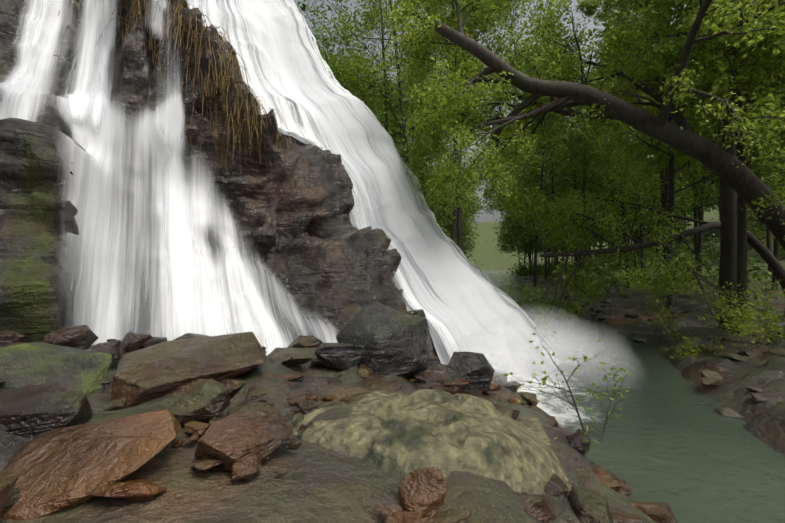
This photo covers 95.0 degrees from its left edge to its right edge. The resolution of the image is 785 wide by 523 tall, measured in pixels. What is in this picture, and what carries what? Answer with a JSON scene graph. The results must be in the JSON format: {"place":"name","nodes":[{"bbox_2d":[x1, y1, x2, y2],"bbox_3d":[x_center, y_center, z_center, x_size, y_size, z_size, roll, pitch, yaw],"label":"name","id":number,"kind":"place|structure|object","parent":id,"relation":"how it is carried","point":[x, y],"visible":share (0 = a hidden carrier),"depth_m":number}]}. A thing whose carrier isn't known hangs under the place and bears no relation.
{"place":"outdoors","nodes":[
{"label":"outdoors","id":0,"kind":"place"},
{"bbox_2d":[0,203,784,522],"bbox_3d":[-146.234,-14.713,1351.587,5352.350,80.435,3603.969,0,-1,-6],"label":"terrain","id":1,"kind":"structure","parent":0,"point":[314,483],"depth_m":1.87},
{"bbox_2d":[0,342,111,395],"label":"rock moss","id":2,"kind":"object","parent":1,"relation":"on","point":[40,363],"visible":0.62,"depth_m":1.96},
{"bbox_2d":[0,0,447,370],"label":"cliff rock","id":3,"kind":"object","parent":1,"relation":"on","point":[319,255],"visible":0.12,"depth_m":4.58},
{"bbox_2d":[58,0,297,173],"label":"dry grass tufts","id":4,"kind":"object","parent":3,"relation":"on","point":[221,86],"visible":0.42,"depth_m":4.87},
{"bbox_2d":[0,0,560,374],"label":"waterfall water","id":5,"kind":"structure","parent":3,"relation":"on","point":[468,302],"depth_m":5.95},
{"bbox_2d":[0,325,613,522],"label":"rocks","id":6,"kind":"object","parent":1,"relation":"on","point":[195,369],"visible":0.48,"depth_m":1.70},
{"bbox_2d":[7,346,628,522],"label":"small rocks","id":7,"kind":"object","parent":1,"relation":"on","point":[388,512],"visible":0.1,"depth_m":1.53},
{"bbox_2d":[0,337,643,522],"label":"cobbles","id":8,"kind":"object","parent":1,"relation":"on","point":[248,468],"visible":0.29,"depth_m":1.89},
{"bbox_2d":[0,410,677,522],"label":"rocks","id":9,"kind":"object","parent":1,"relation":"on","point":[61,469],"visible":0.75,"depth_m":1.21},
{"bbox_2d":[315,302,494,389],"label":"boulders","id":10,"kind":"object","parent":1,"relation":"on","point":[378,338],"visible":0.81,"depth_m":3.04},
{"bbox_2d":[288,389,570,495],"bbox_3d":[0.005,0.956,1.937,2.300,0.366,1.240,0,-1,-6],"label":"boulder","id":11,"kind":"object","parent":1,"relation":"on","point":[445,433],"visible":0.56,"depth_m":1.77},
{"bbox_2d":[297,0,784,299],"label":"forest","id":12,"kind":"object","parent":1,"relation":"on","point":[598,264],"depth_m":29.33},
{"bbox_2d":[503,327,633,443],"bbox_3d":[1.538,1.148,3.243,1.416,1.150,0.887,1,-1,-47],"label":"sapling","id":13,"kind":"object","parent":1,"relation":"on","point":[576,410],"depth_m":3.27},
{"bbox_2d":[370,0,784,360],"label":"tree","id":14,"kind":"object","parent":1,"relation":"on","point":[711,24],"depth_m":6.14},
{"bbox_2d":[521,276,654,298],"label":"bank cobbles","id":15,"kind":"object","parent":1,"relation":"on","point":[565,280],"visible":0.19,"depth_m":28.63},
{"bbox_2d":[531,290,663,356],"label":"pool rocks","id":16,"kind":"object","parent":1,"relation":"on","point":[535,291],"depth_m":21.46},
{"bbox_2d":[554,295,784,418],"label":"bank cobbles","id":17,"kind":"object","parent":1,"relation":"on","point":[711,377],"visible":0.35,"depth_m":6.22},
{"bbox_2d":[294,0,784,222],"label":"sky","id":18,"kind":"structure","parent":0,"point":[590,25]},
{"bbox_2d":[297,0,784,316],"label":"tree","id":19,"kind":"object","parent":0,"point":[352,68],"depth_m":14.91},
{"bbox_2d":[448,304,644,395],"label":"spray mist","id":20,"kind":"structure","parent":0,"point":[559,337],"depth_m":4.84},
{"bbox_2d":[485,271,784,522],"bbox_3d":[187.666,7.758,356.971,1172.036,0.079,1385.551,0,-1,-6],"label":"pool water","id":21,"kind":"structure","parent":0,"point":[685,450],"depth_m":3.33}
]}

